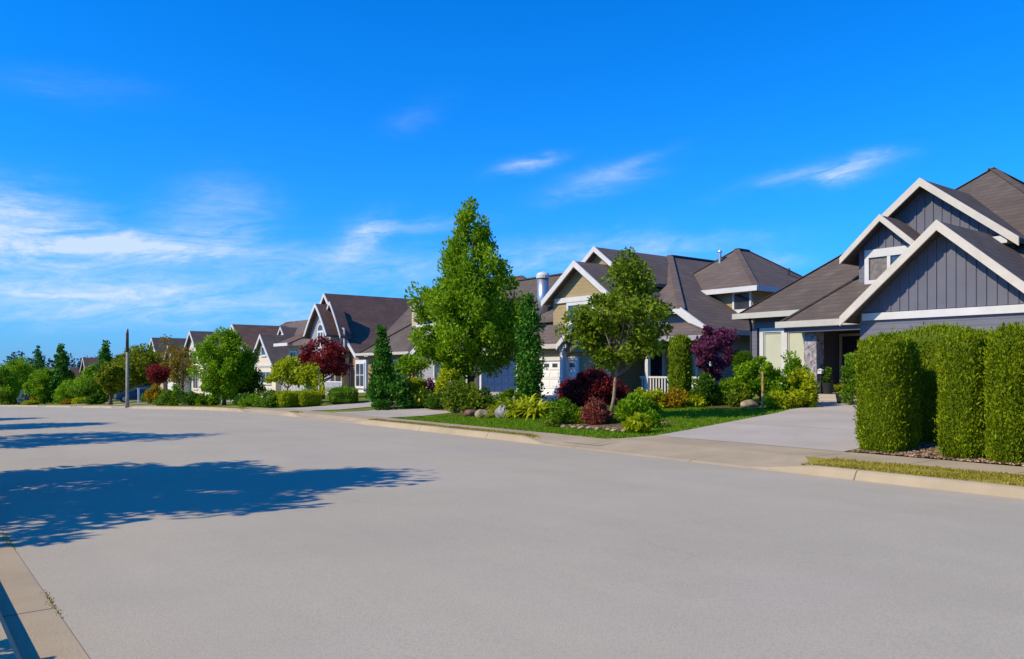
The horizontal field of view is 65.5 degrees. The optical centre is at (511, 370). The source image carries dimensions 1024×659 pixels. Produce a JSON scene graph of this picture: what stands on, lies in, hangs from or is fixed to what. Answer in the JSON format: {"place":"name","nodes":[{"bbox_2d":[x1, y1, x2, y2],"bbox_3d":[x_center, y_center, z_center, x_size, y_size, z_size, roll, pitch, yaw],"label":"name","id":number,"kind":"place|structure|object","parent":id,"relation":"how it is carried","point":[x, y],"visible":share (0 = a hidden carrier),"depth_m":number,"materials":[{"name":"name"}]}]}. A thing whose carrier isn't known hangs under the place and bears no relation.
{"place":"outdoors","nodes":[
{"label":"outdoors","id":0,"kind":"place"},
{"bbox_2d":[73,405,620,445],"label":"pavement","id":1,"kind":"structure","parent":0,"point":[590,441],"depth_m":20.76,"materials":[{"name":"concrete"}]},
{"bbox_2d":[275,392,516,410],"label":"driveway","id":2,"kind":"structure","parent":0,"point":[346,406],"depth_m":32.66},
{"bbox_2d":[331,395,597,417],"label":"driveway","id":3,"kind":"structure","parent":0,"point":[394,412],"depth_m":27.94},
{"bbox_2d":[0,406,1023,658],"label":"road","id":4,"kind":"structure","parent":0,"point":[170,534],"depth_m":7.06,"materials":[{"name":"asphalt"}]},
{"bbox_2d":[0,392,1023,466],"bbox_3d":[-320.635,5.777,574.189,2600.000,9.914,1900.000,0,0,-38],"label":"ground","id":5,"kind":"structure","parent":0,"point":[362,398],"depth_m":30.00,"materials":[{"name":"green plant"}]},
{"bbox_2d":[0,363,23,404],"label":"leafy tree","id":6,"kind":"object","parent":5,"relation":"on","point":[12,387],"visible":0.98,"depth_m":111.97,"materials":[{"name":"green plant"}]},
{"bbox_2d":[0,355,36,403],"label":"leafy tree","id":7,"kind":"object","parent":5,"relation":"on","point":[19,366],"visible":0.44,"depth_m":117.06,"materials":[{"name":"green plant"}]},
{"bbox_2d":[22,366,58,403],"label":"leafy tree","id":8,"kind":"object","parent":5,"relation":"on","point":[41,379],"visible":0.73,"depth_m":98.96,"materials":[{"name":"green plant"}]},
{"bbox_2d":[0,529,89,658],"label":"roadside kerb","id":9,"kind":"structure","parent":5,"relation":"on","point":[32,626],"depth_m":5.07,"materials":[{"name":"concrete"}]},
{"bbox_2d":[2,351,115,368],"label":"distant woods","id":10,"kind":"object","parent":5,"relation":"on","point":[78,365],"visible":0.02,"depth_m":357.60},
{"bbox_2d":[43,343,75,402],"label":"conifer","id":11,"kind":"object","parent":5,"relation":"on","point":[62,371],"visible":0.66,"depth_m":99.43,"materials":[{"name":"green plant"}]},
{"bbox_2d":[51,374,87,400],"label":"leafy tree","id":12,"kind":"object","parent":5,"relation":"on","point":[63,391],"visible":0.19,"depth_m":88.78,"materials":[{"name":"green plant"}]},
{"bbox_2d":[70,357,98,378],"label":"house","id":13,"kind":"structure","parent":5,"relation":"on","point":[85,362],"depth_m":143.56,"materials":[{"name":"brown"}]},
{"bbox_2d":[68,373,112,400],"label":"leafy tree","id":14,"kind":"object","parent":5,"relation":"on","point":[88,385],"visible":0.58,"depth_m":82.94,"materials":[{"name":"green plant"}]},
{"bbox_2d":[85,393,107,404],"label":"garden shrub","id":15,"kind":"object","parent":5,"relation":"on","point":[96,398],"visible":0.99,"depth_m":71.70,"materials":[{"name":"green plant"}]},
{"bbox_2d":[95,340,121,398],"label":"conifer","id":16,"kind":"object","parent":5,"relation":"on","point":[103,355],"visible":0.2,"depth_m":94.71,"materials":[{"name":"green plant"}]},
{"bbox_2d":[94,361,125,404],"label":"leafy tree","id":17,"kind":"object","parent":5,"relation":"on","point":[110,378],"visible":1,"depth_m":63.56,"materials":[{"name":"green plant"}]},
{"bbox_2d":[113,406,134,407],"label":"driveway apron","id":18,"kind":"object","parent":5,"relation":"on","point":[122,406],"visible":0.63,"depth_m":50.12,"materials":[{"name":"concrete"}]},
{"bbox_2d":[125,329,128,407],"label":"utility pole","id":19,"kind":"object","parent":18,"relation":"on","point":[127,372],"visible":0.94,"depth_m":48.55,"materials":[{"name":"metal"}]},
{"bbox_2d":[113,385,151,401],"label":"parked car","id":20,"kind":"object","parent":5,"relation":"on","point":[133,393],"visible":0.36,"depth_m":72.00,"materials":[{"name":"blue paint"}]},
{"bbox_2d":[115,343,167,401],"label":"leafy tree","id":21,"kind":"object","parent":5,"relation":"on","point":[141,359],"visible":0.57,"depth_m":74.22,"materials":[{"name":"green plant"}]},
{"bbox_2d":[144,384,162,403],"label":"orange shrub","id":22,"kind":"object","parent":5,"relation":"on","point":[151,395],"visible":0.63,"depth_m":57.67,"materials":[{"name":"plant"}]},
{"bbox_2d":[145,362,172,386],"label":"scarlet tree","id":23,"kind":"object","parent":5,"relation":"on","point":[157,374],"visible":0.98,"depth_m":61.37,"materials":[{"name":"red plant"}]},
{"bbox_2d":[148,337,186,389],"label":"tan house","id":24,"kind":"structure","parent":5,"relation":"on","point":[155,341],"depth_m":105.16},
{"bbox_2d":[152,384,184,405],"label":"green shrub","id":25,"kind":"object","parent":5,"relation":"on","point":[168,400],"visible":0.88,"depth_m":45.49,"materials":[{"name":"green plant"}]},
{"bbox_2d":[155,334,185,389],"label":"brown tree","id":26,"kind":"object","parent":5,"relation":"on","point":[167,350],"visible":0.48,"depth_m":71.69,"materials":[{"name":"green plant"}]},
{"bbox_2d":[168,343,197,391],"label":"brown tree","id":27,"kind":"object","parent":5,"relation":"on","point":[177,357],"visible":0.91,"depth_m":59.55,"materials":[{"name":"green plant"}]},
{"bbox_2d":[179,390,204,405],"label":"green shrub","id":28,"kind":"object","parent":5,"relation":"on","point":[191,396],"visible":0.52,"depth_m":44.68,"materials":[{"name":"green plant"}]},
{"bbox_2d":[163,331,225,396],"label":"cream house","id":29,"kind":"structure","parent":5,"relation":"on","point":[193,337],"depth_m":91.94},
{"bbox_2d":[194,394,220,405],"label":"green shrub","id":30,"kind":"object","parent":5,"relation":"on","point":[200,400],"visible":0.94,"depth_m":43.24,"materials":[{"name":"green plant"}]},
{"bbox_2d":[186,326,260,404],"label":"round tree","id":31,"kind":"object","parent":5,"relation":"on","point":[229,373],"visible":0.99,"depth_m":42.35,"materials":[{"name":"green plant"}]},
{"bbox_2d":[205,321,292,395],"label":"grey house","id":32,"kind":"structure","parent":5,"relation":"on","point":[250,334],"depth_m":80.50,"materials":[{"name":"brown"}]},
{"bbox_2d":[236,363,266,394],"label":"dark shrub","id":33,"kind":"object","parent":5,"relation":"on","point":[257,376],"visible":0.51,"depth_m":43.69,"materials":[{"name":"green plant"}]},
{"bbox_2d":[252,388,275,407],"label":"hydrangea","id":34,"kind":"object","parent":5,"relation":"on","point":[266,399],"visible":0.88,"depth_m":34.13,"materials":[{"name":"green plant"}]},
{"bbox_2d":[253,320,309,392],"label":"cream house","id":35,"kind":"structure","parent":5,"relation":"on","point":[269,356],"depth_m":74.18,"materials":[{"name":"grey"}]},
{"bbox_2d":[264,355,306,389],"bbox_3d":[-10.822,0.430,38.440,2.162,2.431,2.213,0,0,-5],"label":"weeping tree","id":36,"kind":"object","parent":5,"relation":"on","point":[283,369],"visible":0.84,"depth_m":38.03,"materials":[{"name":"green plant"}]},
{"bbox_2d":[273,389,299,407],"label":"box hedge","id":37,"kind":"object","parent":5,"relation":"on","point":[285,398],"visible":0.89,"depth_m":33.99,"materials":[{"name":"green plant"}]},
{"bbox_2d":[292,362,323,389],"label":"weeping tree","id":38,"kind":"object","parent":5,"relation":"on","point":[310,376],"visible":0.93,"depth_m":37.66,"materials":[{"name":"green plant"}]},
{"bbox_2d":[296,389,323,406],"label":"box hedge","id":39,"kind":"object","parent":5,"relation":"on","point":[311,397],"visible":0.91,"depth_m":34.24,"materials":[{"name":"green plant"}]},
{"bbox_2d":[296,335,353,398],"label":"red maple","id":40,"kind":"object","parent":5,"relation":"on","point":[330,359],"visible":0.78,"depth_m":43.51,"materials":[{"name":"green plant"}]},
{"bbox_2d":[297,413,368,421],"bbox_3d":[-5.901,1.530,26.145,0.330,0.117,5.900,0,0,-38],"label":"driveway apron","id":41,"kind":"object","parent":5,"relation":"on","point":[343,418],"visible":0.95,"depth_m":26.12,"materials":[{"name":"concrete"}]},
{"bbox_2d":[328,385,358,403],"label":"box hedge","id":42,"kind":"object","parent":5,"relation":"on","point":[344,395],"visible":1,"depth_m":34.91,"materials":[{"name":"green plant"}]},
{"bbox_2d":[273,293,416,393],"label":"curved gable house","id":43,"kind":"structure","parent":5,"relation":"on","point":[351,322],"depth_m":61.70,"materials":[{"name":"grey"}]},
{"bbox_2d":[355,363,364,388],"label":"window","id":44,"kind":"structure","parent":43,"relation":"in","point":[359,367],"depth_m":57.83,"materials":[{"name":"white glass"}]},
{"bbox_2d":[368,324,394,399],"bbox_3d":[-4.920,-0.144,30.119,1.123,3.285,1.033,0,0,8],"label":"conifer","id":45,"kind":"object","parent":5,"relation":"on","point":[382,362],"visible":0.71,"depth_m":30.00,"materials":[{"name":"green plant"}]},
{"bbox_2d":[363,367,416,409],"bbox_3d":[-4.474,0.651,29.939,2.015,1.664,1.993,0,0,-38],"label":"spreading juniper","id":46,"kind":"object","parent":5,"relation":"on","point":[399,386],"visible":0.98,"depth_m":29.62,"materials":[{"name":"green plant"}]},
{"bbox_2d":[394,353,428,377],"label":"tree","id":47,"kind":"object","parent":5,"relation":"on","point":[408,365],"visible":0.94,"depth_m":34.16,"materials":[{"name":"green plant"}]},
{"bbox_2d":[355,272,562,391],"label":"brown house","id":48,"kind":"structure","parent":5,"relation":"on","point":[539,285],"depth_m":45.90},
{"bbox_2d":[479,354,518,391],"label":"garage door","id":49,"kind":"structure","parent":48,"relation":"in","point":[500,383],"depth_m":40.40,"materials":[{"name":"blue paint"}]},
{"bbox_2d":[427,405,491,409],"bbox_3d":[-1.567,1.323,29.585,3.243,0.143,4.362,0,0,-38],"label":"planting bed","id":50,"kind":"object","parent":5,"relation":"on","point":[458,407],"visible":0.07,"depth_m":28.49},
{"bbox_2d":[423,392,443,408],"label":"shrub","id":51,"kind":"object","parent":50,"relation":"on","point":[432,401],"visible":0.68,"depth_m":28.67,"materials":[{"name":"green plant"}]},
{"bbox_2d":[433,367,467,398],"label":"weeping shrub","id":52,"kind":"object","parent":50,"relation":"on","point":[444,378],"visible":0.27,"depth_m":29.26,"materials":[{"name":"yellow plant"}]},
{"bbox_2d":[476,385,496,406],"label":"filler shrub","id":53,"kind":"object","parent":50,"relation":"on","point":[488,398],"visible":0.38,"depth_m":28.51,"materials":[{"name":"green plant"}]},
{"bbox_2d":[404,196,525,394],"bbox_3d":[-1.695,-2.747,31.236,4.885,8.195,4.940,0,0,-38],"label":"leafy tree","id":54,"kind":"object","parent":5,"relation":"on","point":[459,294],"visible":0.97,"depth_m":30.26,"materials":[{"name":"green plant"}]},
{"bbox_2d":[479,397,536,418],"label":"variegated grass","id":55,"kind":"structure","parent":5,"relation":"on","point":[510,405],"depth_m":24.39,"materials":[{"name":"yellow plant"}]},
{"bbox_2d":[0,405,1023,499],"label":"kerb","id":56,"kind":"structure","parent":5,"relation":"on","point":[981,488],"depth_m":12.50,"materials":[{"name":"concrete"}]},
{"bbox_2d":[507,399,555,419],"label":"variegated grass","id":57,"kind":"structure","parent":5,"relation":"on","point":[535,409],"depth_m":23.82,"materials":[{"name":"yellow plant"}]},
{"bbox_2d":[551,421,627,431],"bbox_3d":[2.324,1.389,21.265,3.869,0.136,2.745,0,0,-70],"label":"planting bed","id":58,"kind":"object","parent":5,"relation":"on","point":[616,425],"visible":0.18,"depth_m":20.57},
{"bbox_2d":[544,396,582,423],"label":"green shrub","id":59,"kind":"object","parent":58,"relation":"on","point":[563,410],"visible":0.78,"depth_m":21.28,"materials":[{"name":"green plant"}]},
{"bbox_2d":[580,396,613,424],"bbox_3d":[2.236,1.069,20.938,0.888,0.824,0.829,0,0,16],"label":"barberry","id":60,"kind":"object","parent":58,"relation":"on","point":[600,412],"visible":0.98,"depth_m":20.78,"materials":[{"name":"red plant"}]},
{"bbox_2d":[553,246,674,412],"bbox_3d":[3.010,-1.012,22.125,3.048,4.931,3.112,0,0,-38],"label":"street tree","id":61,"kind":"object","parent":58,"relation":"on","point":[594,328],"visible":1,"depth_m":21.83,"materials":[{"name":"green plant"}]},
{"bbox_2d":[614,392,647,421],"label":"green shrub","id":62,"kind":"object","parent":58,"relation":"on","point":[630,404],"visible":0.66,"depth_m":20.95,"materials":[{"name":"green plant"}]},
{"bbox_2d":[554,366,630,405],"bbox_3d":[2.904,0.530,28.550,2.775,1.456,2.393,0,0,-10],"label":"laceleaf maple","id":63,"kind":"object","parent":5,"relation":"on","point":[582,387],"visible":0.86,"depth_m":27.93,"materials":[{"name":"red plant"}]},
{"bbox_2d":[621,411,653,433],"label":"hosta","id":64,"kind":"object","parent":5,"relation":"on","point":[641,423],"visible":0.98,"depth_m":18.71,"materials":[{"name":"yellow plant"}]},
{"bbox_2d":[643,387,671,408],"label":"shrub","id":65,"kind":"object","parent":5,"relation":"on","point":[653,394],"visible":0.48,"depth_m":25.81,"materials":[{"name":"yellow plant"}]},
{"bbox_2d":[532,246,801,394],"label":"tan house","id":66,"kind":"structure","parent":5,"relation":"on","point":[698,293],"depth_m":35.58,"materials":[{"name":"grey"}]},
{"bbox_2d":[539,357,579,394],"bbox_3d":[1.912,0.285,35.243,0.120,1.790,3.170,0,0,-38],"label":"garage door","id":67,"kind":"structure","parent":66,"relation":"in","point":[551,380],"depth_m":35.24,"materials":[{"name":"white paint"}]},
{"bbox_2d":[650,352,664,392],"bbox_3d":[6.257,-0.040,34.857,0.120,2.120,1.100,0,0,-38],"label":"door","id":68,"kind":"structure","parent":66,"relation":"in","point":[657,365],"depth_m":34.72,"materials":[{"name":"paint"}]},
{"bbox_2d":[732,291,751,312],"bbox_3d":[10.244,-3.075,35.492,0.130,0.990,1.080,0,0,-38],"label":"window","id":69,"kind":"structure","parent":66,"relation":"in","point":[741,301],"depth_m":35.53,"materials":[{"name":"white glass"}]},
{"bbox_2d":[532,436,809,465],"bbox_3d":[2.913,1.528,15.549,1.210,0.112,7.250,0,0,-38],"label":"driveway apron","id":70,"kind":"object","parent":5,"relation":"on","point":[720,454],"visible":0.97,"depth_m":14.94,"materials":[{"name":"concrete"}]},
{"bbox_2d":[656,387,689,407],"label":"shrub","id":71,"kind":"object","parent":5,"relation":"on","point":[674,397],"visible":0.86,"depth_m":25.74,"materials":[{"name":"plant"}]},
{"bbox_2d":[704,400,765,407],"bbox_3d":[7.870,1.085,26.289,3.782,0.166,3.155,0,0,-38],"label":"planting bed","id":72,"kind":"object","parent":5,"relation":"on","point":[719,406],"visible":0.21,"depth_m":25.47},
{"bbox_2d":[681,391,713,406],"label":"shrub","id":73,"kind":"object","parent":72,"relation":"on","point":[696,400],"visible":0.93,"depth_m":25.84,"materials":[{"name":"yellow plant"}]},
{"bbox_2d":[688,372,719,405],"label":"leafy shrub","id":74,"kind":"object","parent":72,"relation":"on","point":[706,385],"visible":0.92,"depth_m":25.75,"materials":[{"name":"green plant"}]},
{"bbox_2d":[689,325,739,380],"bbox_3d":[6.859,-0.201,26.934,1.666,2.741,1.937,0,0,18],"label":"purple tree","id":75,"kind":"object","parent":72,"relation":"on","point":[711,342],"visible":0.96,"depth_m":26.60,"materials":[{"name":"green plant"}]},
{"bbox_2d":[716,377,738,404],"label":"leafy shrub","id":76,"kind":"object","parent":72,"relation":"on","point":[723,386],"visible":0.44,"depth_m":25.74,"materials":[{"name":"green plant"}]},
{"bbox_2d":[724,381,751,406],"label":"leafy shrub","id":77,"kind":"object","parent":72,"relation":"on","point":[737,395],"visible":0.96,"depth_m":25.06,"materials":[{"name":"green plant"}]},
{"bbox_2d":[731,350,753,367],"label":"ball topiary","id":78,"kind":"object","parent":72,"relation":"on","point":[739,357],"visible":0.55,"depth_m":26.20,"materials":[{"name":"green plant"}]},
{"bbox_2d":[728,358,770,399],"bbox_3d":[7.538,0.378,25.312,1.324,1.588,1.230,0,0,-38],"label":"leafy shrub","id":79,"kind":"object","parent":72,"relation":"on","point":[743,374],"visible":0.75,"depth_m":25.19,"materials":[{"name":"green plant"}]},
{"bbox_2d":[746,355,784,405],"bbox_3d":[7.972,0.333,25.300,1.001,1.659,1.139,0,0,-38],"label":"leafy shrub","id":80,"kind":"object","parent":72,"relation":"on","point":[767,367],"visible":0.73,"depth_m":25.03,"materials":[{"name":"green plant"}]},
{"bbox_2d":[759,372,789,400],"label":"leafy shrub","id":81,"kind":"object","parent":72,"relation":"on","point":[781,381],"visible":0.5,"depth_m":24.82,"materials":[{"name":"green plant"}]},
{"bbox_2d":[764,390,794,408],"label":"leafy shrub","id":82,"kind":"object","parent":5,"relation":"on","point":[778,399],"visible":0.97,"depth_m":24.00,"materials":[{"name":"green plant"}]},
{"bbox_2d":[560,420,1023,465],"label":"bark mulch","id":83,"kind":"object","parent":5,"relation":"on","point":[922,448],"visible":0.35,"depth_m":13.95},
{"bbox_2d":[781,350,810,406],"bbox_3d":[8.833,0.236,25.007,1.239,1.836,1.146,0,0,-38],"label":"leafy shrub","id":84,"kind":"object","parent":5,"relation":"on","point":[793,363],"visible":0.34,"depth_m":24.68,"materials":[{"name":"green plant"}]},
{"bbox_2d":[785,366,820,407],"bbox_3d":[8.906,0.505,24.390,1.035,1.309,1.018,0,0,-11],"label":"leafy shrub","id":85,"kind":"object","parent":5,"relation":"on","point":[802,395],"visible":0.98,"depth_m":24.18,"materials":[{"name":"yellow plant"}]},
{"bbox_2d":[839,352,858,404],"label":"leafy shrub","id":86,"kind":"object","parent":5,"relation":"on","point":[847,391],"visible":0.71,"depth_m":24.50,"materials":[{"name":"green plant"}]},
{"bbox_2d":[732,167,1023,400],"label":"slate house","id":87,"kind":"structure","parent":5,"relation":"on","point":[919,251],"depth_m":26.24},
{"bbox_2d":[759,328,803,377],"bbox_3d":[10.066,-0.585,29.547,0.093,2.070,2.000,0,0,-38],"label":"window","id":88,"kind":"structure","parent":87,"relation":"in","point":[773,342],"depth_m":29.71,"materials":[{"name":"glass"}]},
{"bbox_2d":[820,366,833,393],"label":"potted plant","id":89,"kind":"object","parent":87,"relation":"on","point":[827,384],"visible":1,"depth_m":27.48,"materials":[{"name":"green plant"}]},
{"bbox_2d":[839,333,859,391],"bbox_3d":[12.712,-0.295,29.631,0.120,2.190,1.060,0,0,-38],"label":"door","id":90,"kind":"structure","parent":87,"relation":"in","point":[847,342],"depth_m":29.87,"materials":[{"name":"paint"}]},
{"bbox_2d":[864,245,909,283],"bbox_3d":[12.684,-3.535,26.763,0.110,1.210,1.670,0,0,-38],"label":"window","id":91,"kind":"structure","parent":87,"relation":"in","point":[876,261],"depth_m":27.08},
{"bbox_2d":[805,456,1023,485],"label":"verge","id":92,"kind":"structure","parent":5,"relation":"on","point":[814,459],"depth_m":11.72,"materials":[{"name":"green plant"}]},
{"bbox_2d":[850,446,1018,464],"bbox_3d":[11.053,1.418,9.690,1.850,0.092,13.700,0,0,-38],"label":"planting bed","id":93,"kind":"object","parent":5,"relation":"on","point":[941,455],"visible":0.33,"depth_m":13.67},
{"bbox_2d":[851,327,930,452],"bbox_3d":[6.831,0.354,14.504,1.316,2.296,1.114,0,0,-38],"label":"cedar hedge","id":94,"kind":"object","parent":93,"relation":"on","point":[888,414],"visible":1,"depth_m":14.18,"materials":[{"name":"green plant"}]},
{"bbox_2d":[931,326,989,459],"bbox_3d":[7.679,0.376,13.448,1.176,2.256,0.978,0,0,-38],"label":"cedar hedge","id":95,"kind":"object","parent":93,"relation":"on","point":[961,426],"visible":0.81,"depth_m":13.12,"materials":[{"name":"green plant"}]},
{"bbox_2d":[975,318,1023,462],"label":"cedar hedge","id":96,"kind":"object","parent":93,"relation":"on","point":[1003,383],"visible":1,"depth_m":12.56,"materials":[{"name":"green plant"}]},
{"bbox_2d":[897,321,991,443],"bbox_3d":[8.148,0.239,15.136,1.124,2.402,1.931,0,0,-38],"label":"cedar hedge","id":97,"kind":"object","parent":5,"relation":"on","point":[927,336],"visible":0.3,"depth_m":14.96,"materials":[{"name":"green plant"}]},
{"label":"planting bed","id":98,"kind":"structure","parent":5,"relation":"on","visible":0},
{"bbox_2d":[439,378,488,412],"bbox_3d":[-1.689,0.844,27.215,1.538,1.202,1.749,0,0,-26],"label":"weeping shrub","id":99,"kind":"object","parent":98,"relation":"on","point":[455,397],"visible":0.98,"depth_m":26.98,"materials":[{"name":"green plant"}]},
{"bbox_2d":[492,388,521,405],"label":"filler shrub","id":100,"kind":"object","parent":98,"relation":"on","point":[510,392],"visible":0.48,"depth_m":27.45,"materials":[{"name":"green plant"}]},
{"bbox_2d":[513,292,548,402],"bbox_3d":[0.589,-0.606,27.015,1.213,4.163,1.266,0,0,-38],"label":"narrow evergreen","id":101,"kind":"object","parent":98,"relation":"on","point":[528,376],"visible":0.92,"depth_m":26.88,"materials":[{"name":"green plant"}]},
{"bbox_2d":[0,0,1023,366],"label":"sky","id":102,"kind":"structure","parent":0,"point":[175,168],"materials":[{"name":"blue"}]},
{"bbox_2d":[183,406,1023,485],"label":"verge grass","id":103,"kind":"structure","parent":0,"point":[987,474],"depth_m":11.80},
{"bbox_2d":[395,396,823,438],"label":"lawn grass","id":104,"kind":"structure","parent":0,"point":[520,422],"depth_m":22.09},
{"bbox_2d":[666,333,694,395],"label":"cedar column","id":105,"kind":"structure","parent":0,"point":[680,372],"depth_m":26.93,"materials":[{"name":"green plant"}]},
{"bbox_2d":[617,436,841,455],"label":"pavement","id":106,"kind":"structure","parent":0,"point":[747,447],"depth_m":15.74,"materials":[{"name":"concrete"}]},
{"bbox_2d":[656,402,859,450],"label":"driveway","id":107,"kind":"structure","parent":0,"point":[827,426],"depth_m":18.43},
{"bbox_2d":[807,452,1023,473],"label":"pavement","id":108,"kind":"structure","parent":0,"point":[981,467],"depth_m":12.96,"materials":[{"name":"concrete"}]},
{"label":"planting bed","id":109,"kind":"structure","parent":0,"visible":0},
{"bbox_2d":[406,376,427,399],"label":"clipped shrub","id":110,"kind":"object","parent":109,"relation":"on","point":[416,383],"visible":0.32,"depth_m":31.13,"materials":[{"name":"green plant"}]},
{"bbox_2d":[411,386,434,407],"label":"flowering shrub","id":111,"kind":"object","parent":109,"relation":"on","point":[423,394],"visible":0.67,"depth_m":29.57,"materials":[{"name":"green plant"}]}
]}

